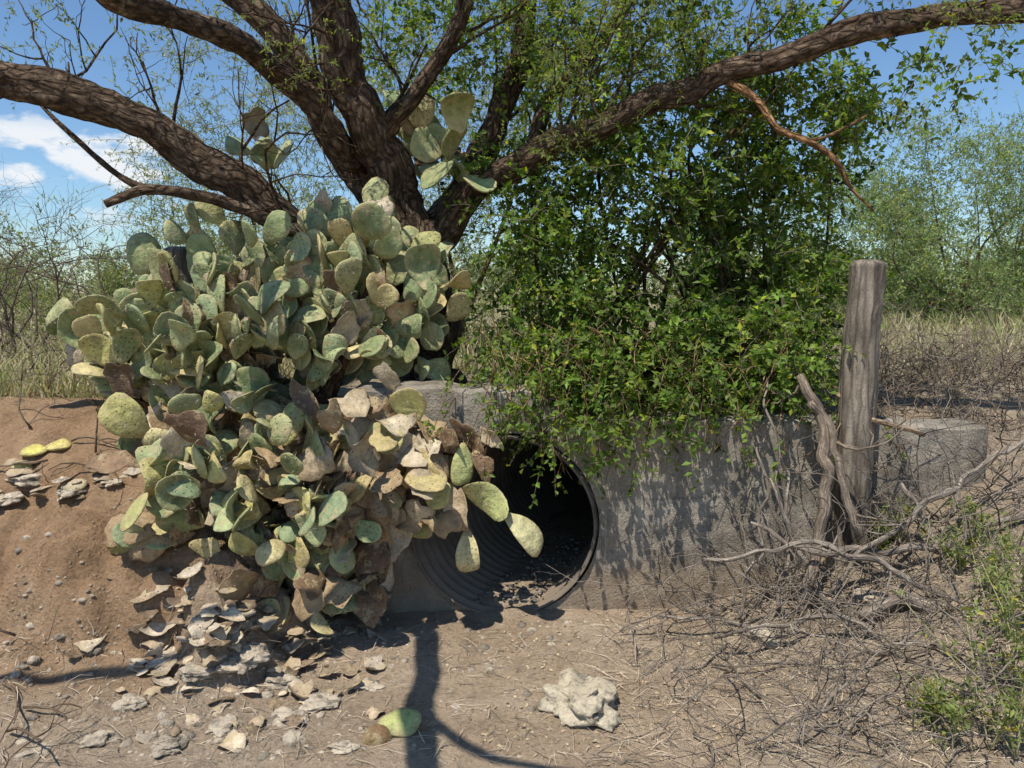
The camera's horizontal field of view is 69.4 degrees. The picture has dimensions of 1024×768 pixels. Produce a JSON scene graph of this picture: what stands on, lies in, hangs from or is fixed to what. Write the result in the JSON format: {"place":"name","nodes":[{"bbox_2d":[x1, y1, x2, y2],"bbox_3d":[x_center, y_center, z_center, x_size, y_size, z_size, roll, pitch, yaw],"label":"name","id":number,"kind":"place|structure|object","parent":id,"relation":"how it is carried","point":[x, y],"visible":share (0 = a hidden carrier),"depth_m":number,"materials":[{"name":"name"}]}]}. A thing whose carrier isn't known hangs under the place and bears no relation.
{"place":"outdoors","nodes":[
{"label":"outdoors","id":0,"kind":"place"},
{"bbox_2d":[0,288,1023,767],"bbox_3d":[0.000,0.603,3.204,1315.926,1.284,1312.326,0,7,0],"label":"ground","id":1,"kind":"structure","parent":0,"point":[66,546],"depth_m":3.12,"materials":[{"name":"brown soil"}]},
{"bbox_2d":[0,491,24,505],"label":"rock","id":2,"kind":"object","parent":1,"relation":"on","point":[14,497],"visible":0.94,"depth_m":3.50,"materials":[{"name":"stone"}]},
{"bbox_2d":[5,473,41,486],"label":"rock","id":3,"kind":"object","parent":1,"relation":"on","point":[24,480],"visible":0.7,"depth_m":3.56,"materials":[{"name":"stone"}]},
{"bbox_2d":[14,742,52,757],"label":"rock","id":4,"kind":"object","parent":1,"relation":"on","point":[30,752],"visible":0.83,"depth_m":2.62,"materials":[{"name":"stone"}]},
{"bbox_2d":[56,487,88,497],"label":"rock","id":5,"kind":"object","parent":1,"relation":"on","point":[67,493],"visible":0.89,"depth_m":3.48,"materials":[{"name":"stone"}]},
{"bbox_2d":[0,156,163,767],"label":"dry brush","id":6,"kind":"object","parent":1,"relation":"on","point":[10,329],"visible":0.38,"depth_m":6.16,"materials":[{"name":"brown plant"}]},
{"bbox_2d":[79,729,115,747],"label":"rock","id":7,"kind":"object","parent":1,"relation":"on","point":[100,737],"visible":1,"depth_m":2.67,"materials":[{"name":"stone"}]},
{"bbox_2d":[100,478,122,486],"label":"rock","id":8,"kind":"object","parent":1,"relation":"on","point":[113,482],"visible":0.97,"depth_m":3.55,"materials":[{"name":"stone"}]},
{"bbox_2d":[111,693,148,712],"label":"rock","id":9,"kind":"object","parent":1,"relation":"on","point":[142,702],"visible":1,"depth_m":2.86,"materials":[{"name":"stone"}]},
{"bbox_2d":[145,646,177,668],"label":"rock","id":10,"kind":"object","parent":1,"relation":"on","point":[156,660],"visible":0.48,"depth_m":3.08,"materials":[{"name":"stone"}]},
{"bbox_2d":[150,733,189,757],"bbox_3d":[-1.233,1.293,2.657,0.132,0.032,0.144,0,7,0],"label":"rock","id":11,"kind":"object","parent":1,"relation":"on","point":[172,744],"visible":0.99,"depth_m":2.64,"materials":[{"name":"stone"}]},
{"bbox_2d":[163,246,192,284],"bbox_3d":[-1.881,-0.308,4.297,0.230,0.965,0.204,0,7,0],"label":"wooden post","id":12,"kind":"object","parent":1,"relation":"on","point":[178,253],"visible":0.08,"depth_m":4.17,"materials":[{"name":"grey wood"}]},
{"bbox_2d":[179,662,216,681],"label":"rock","id":13,"kind":"object","parent":1,"relation":"on","point":[194,673],"visible":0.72,"depth_m":2.92,"materials":[{"name":"stone"}]},
{"bbox_2d":[0,438,421,752],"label":"fallen cactus pads","id":14,"kind":"object","parent":1,"relation":"on","point":[202,629],"visible":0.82,"depth_m":3.07,"materials":[{"name":"beige plant"}]},
{"bbox_2d":[55,1,387,282],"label":"mesquite tree","id":15,"kind":"object","parent":1,"relation":"on","point":[173,209],"visible":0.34,"depth_m":7.45,"materials":[{"name":"green plant"}]},
{"bbox_2d":[205,713,243,737],"bbox_3d":[-1.078,1.275,2.763,0.144,0.033,0.157,0,7,0],"label":"rock","id":16,"kind":"object","parent":1,"relation":"on","point":[221,726],"visible":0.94,"depth_m":2.74,"materials":[{"name":"stone"}]},
{"bbox_2d":[216,641,270,674],"bbox_3d":[-1.110,1.118,3.036,0.242,0.051,0.225,0,7,0],"label":"rock","id":17,"kind":"object","parent":1,"relation":"on","point":[253,656],"visible":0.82,"depth_m":3.00,"materials":[{"name":"stone"}]},
{"bbox_2d":[263,668,300,689],"bbox_3d":[-0.965,1.222,3.085,0.168,0.039,0.150,1,8,11],"label":"rock","id":18,"kind":"object","parent":1,"relation":"on","point":[274,679],"visible":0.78,"depth_m":3.04,"materials":[{"name":"stone"}]},
{"bbox_2d":[266,706,309,726],"bbox_3d":[-0.838,1.267,2.807,0.173,0.039,0.131,0,7,0],"label":"rock","id":19,"kind":"object","parent":1,"relation":"on","point":[280,714],"visible":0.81,"depth_m":2.80,"materials":[{"name":"stone"}]},
{"bbox_2d":[282,728,305,745],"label":"rock","id":20,"kind":"object","parent":1,"relation":"on","point":[291,736],"visible":0.98,"depth_m":2.67,"materials":[{"name":"stone"}]},
{"bbox_2d":[45,90,543,637],"bbox_3d":[-1.167,-0.153,3.750,2.174,2.902,1.855,-3,8,-24],"label":"prickly pear cactus","id":21,"kind":"object","parent":1,"relation":"on","point":[307,486],"visible":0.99,"depth_m":3.49,"materials":[{"name":"green plant"}]},
{"bbox_2d":[298,691,340,713],"bbox_3d":[-0.757,1.254,2.919,0.164,0.039,0.155,-2,8,-12],"label":"rock","id":22,"kind":"object","parent":1,"relation":"on","point":[313,703],"visible":0.95,"depth_m":2.89,"materials":[{"name":"stone"}]},
{"bbox_2d":[328,739,360,754],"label":"rock","id":23,"kind":"object","parent":1,"relation":"on","point":[337,747],"visible":0.98,"depth_m":2.61,"materials":[{"name":"stone"}]},
{"bbox_2d":[353,677,385,691],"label":"rock","id":24,"kind":"object","parent":1,"relation":"on","point":[374,686],"visible":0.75,"depth_m":3.04,"materials":[{"name":"stone"}]},
{"bbox_2d":[281,0,600,348],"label":"mesquite tree","id":25,"kind":"object","parent":1,"relation":"on","point":[428,202],"visible":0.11,"depth_m":6.67,"materials":[{"name":"green plant"}]},
{"bbox_2d":[0,198,904,353],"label":"thicket","id":26,"kind":"object","parent":1,"relation":"on","point":[43,320],"visible":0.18,"depth_m":7.97,"materials":[{"name":"green plant"}]},
{"bbox_2d":[411,433,599,611],"bbox_3d":[1.116,0.343,6.925,0.912,1.014,7.215,3,8,20],"label":"corrugated culvert pipe","id":27,"kind":"object","parent":1,"relation":"on","point":[500,547],"visible":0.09,"depth_m":4.34,"materials":[{"name":"metal"}]},
{"bbox_2d":[478,485,593,607],"bbox_3d":[0.817,0.862,6.132,0.621,0.118,5.485,3,8,20],"label":"culvert sediment","id":28,"kind":"object","parent":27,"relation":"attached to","point":[574,519],"visible":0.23,"depth_m":4.52,"materials":[{"name":"brown soil"}]},
{"bbox_2d":[0,0,1023,384],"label":"mesquite tree","id":29,"kind":"object","parent":1,"relation":"on","point":[366,150],"visible":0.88,"depth_m":3.70,"materials":[{"name":"green plant"}]},
{"bbox_2d":[0,520,1023,767],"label":"twig litter","id":30,"kind":"object","parent":1,"relation":"on","point":[824,756],"visible":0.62,"depth_m":2.84,"materials":[{"name":"brown wood"}]},
{"bbox_2d":[0,498,1023,767],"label":"gravel","id":31,"kind":"structure","parent":1,"relation":"on","point":[128,742],"depth_m":3.04,"materials":[{"name":"gravel"}]},
{"bbox_2d":[0,194,1023,312],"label":"distant bushes","id":32,"kind":"object","parent":1,"relation":"on","point":[116,285],"visible":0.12,"depth_m":24.05,"materials":[{"name":"green plant"}]},
{"bbox_2d":[535,668,622,731],"bbox_3d":[0.289,1.229,2.902,0.350,0.118,0.356,4,8,25],"label":"rock","id":33,"kind":"object","parent":1,"relation":"on","point":[574,698],"visible":0.98,"depth_m":2.85,"materials":[{"name":"stone"}]},
{"bbox_2d":[298,0,1023,508],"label":"leafy shrub","id":34,"kind":"object","parent":1,"relation":"on","point":[588,362],"visible":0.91,"depth_m":3.88,"materials":[{"name":"green plant"}]},
{"bbox_2d":[355,381,988,612],"bbox_3d":[0.790,0.739,3.846,3.140,1.504,0.270,0,7,0],"label":"concrete headwall","id":35,"kind":"object","parent":1,"relation":"on","point":[642,512],"visible":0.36,"depth_m":3.71,"materials":[{"name":"grey concrete"}]},
{"bbox_2d":[747,625,787,648],"bbox_3d":[1.157,1.127,3.328,0.148,0.048,0.201,-4,8,-26],"label":"rock","id":36,"kind":"object","parent":1,"relation":"on","point":[764,631],"visible":0.56,"depth_m":3.30,"materials":[{"name":"stone"}]},
{"bbox_2d":[533,291,1023,767],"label":"dead branches","id":37,"kind":"object","parent":1,"relation":"on","point":[865,554],"visible":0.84,"depth_m":3.21,"materials":[{"name":"grey wood"}]},
{"bbox_2d":[828,259,886,565],"bbox_3d":[1.654,0.219,3.560,0.186,1.614,0.182,0,7,0],"label":"wooden post","id":38,"kind":"object","parent":1,"relation":"on","point":[858,384],"visible":0.72,"depth_m":3.47,"materials":[{"name":"grey wood"}]},
{"bbox_2d":[732,125,996,311],"bbox_3d":[6.696,-3.042,14.561,5.685,4.115,4.976,0,7,0],"label":"mesquite tree","id":39,"kind":"object","parent":1,"relation":"on","point":[855,220],"visible":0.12,"depth_m":14.35,"materials":[{"name":"green plant"}]},
{"bbox_2d":[848,588,884,605],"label":"rock","id":40,"kind":"object","parent":1,"relation":"on","point":[867,596],"visible":0.45,"depth_m":3.29,"materials":[{"name":"stone"}]},
{"bbox_2d":[745,280,1023,513],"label":"dry brush","id":41,"kind":"object","parent":1,"relation":"on","point":[907,377],"visible":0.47,"depth_m":4.46,"materials":[{"name":"brown plant"}]},
{"bbox_2d":[807,60,1023,324],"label":"mesquite tree","id":42,"kind":"object","parent":1,"relation":"on","point":[922,271],"visible":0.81,"depth_m":10.65,"materials":[{"name":"green plant"}]},
{"bbox_2d":[868,492,1019,749],"bbox_3d":[1.796,0.862,2.947,0.635,0.638,1.406,2,8,16],"label":"green weed","id":43,"kind":"object","parent":1,"relation":"on","point":[942,706],"visible":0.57,"depth_m":2.57,"materials":[{"name":"green plant"}]},
{"bbox_2d":[890,521,1023,759],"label":"green weed","id":44,"kind":"object","parent":1,"relation":"on","point":[1016,705],"visible":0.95,"depth_m":2.58,"materials":[{"name":"green plant"}]},
{"bbox_2d":[912,88,1023,305],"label":"mesquite tree","id":45,"kind":"object","parent":1,"relation":"on","point":[991,147],"visible":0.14,"depth_m":17.62,"materials":[{"name":"green plant"}]},
{"bbox_2d":[0,290,1023,398],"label":"dry grass","id":46,"kind":"structure","parent":0,"point":[62,390],"depth_m":6.00,"materials":[{"name":"beige plant"}]},
{"bbox_2d":[0,0,1023,436],"label":"sky","id":47,"kind":"structure","parent":0,"point":[30,140],"materials":[{"name":"blue"}]}
]}

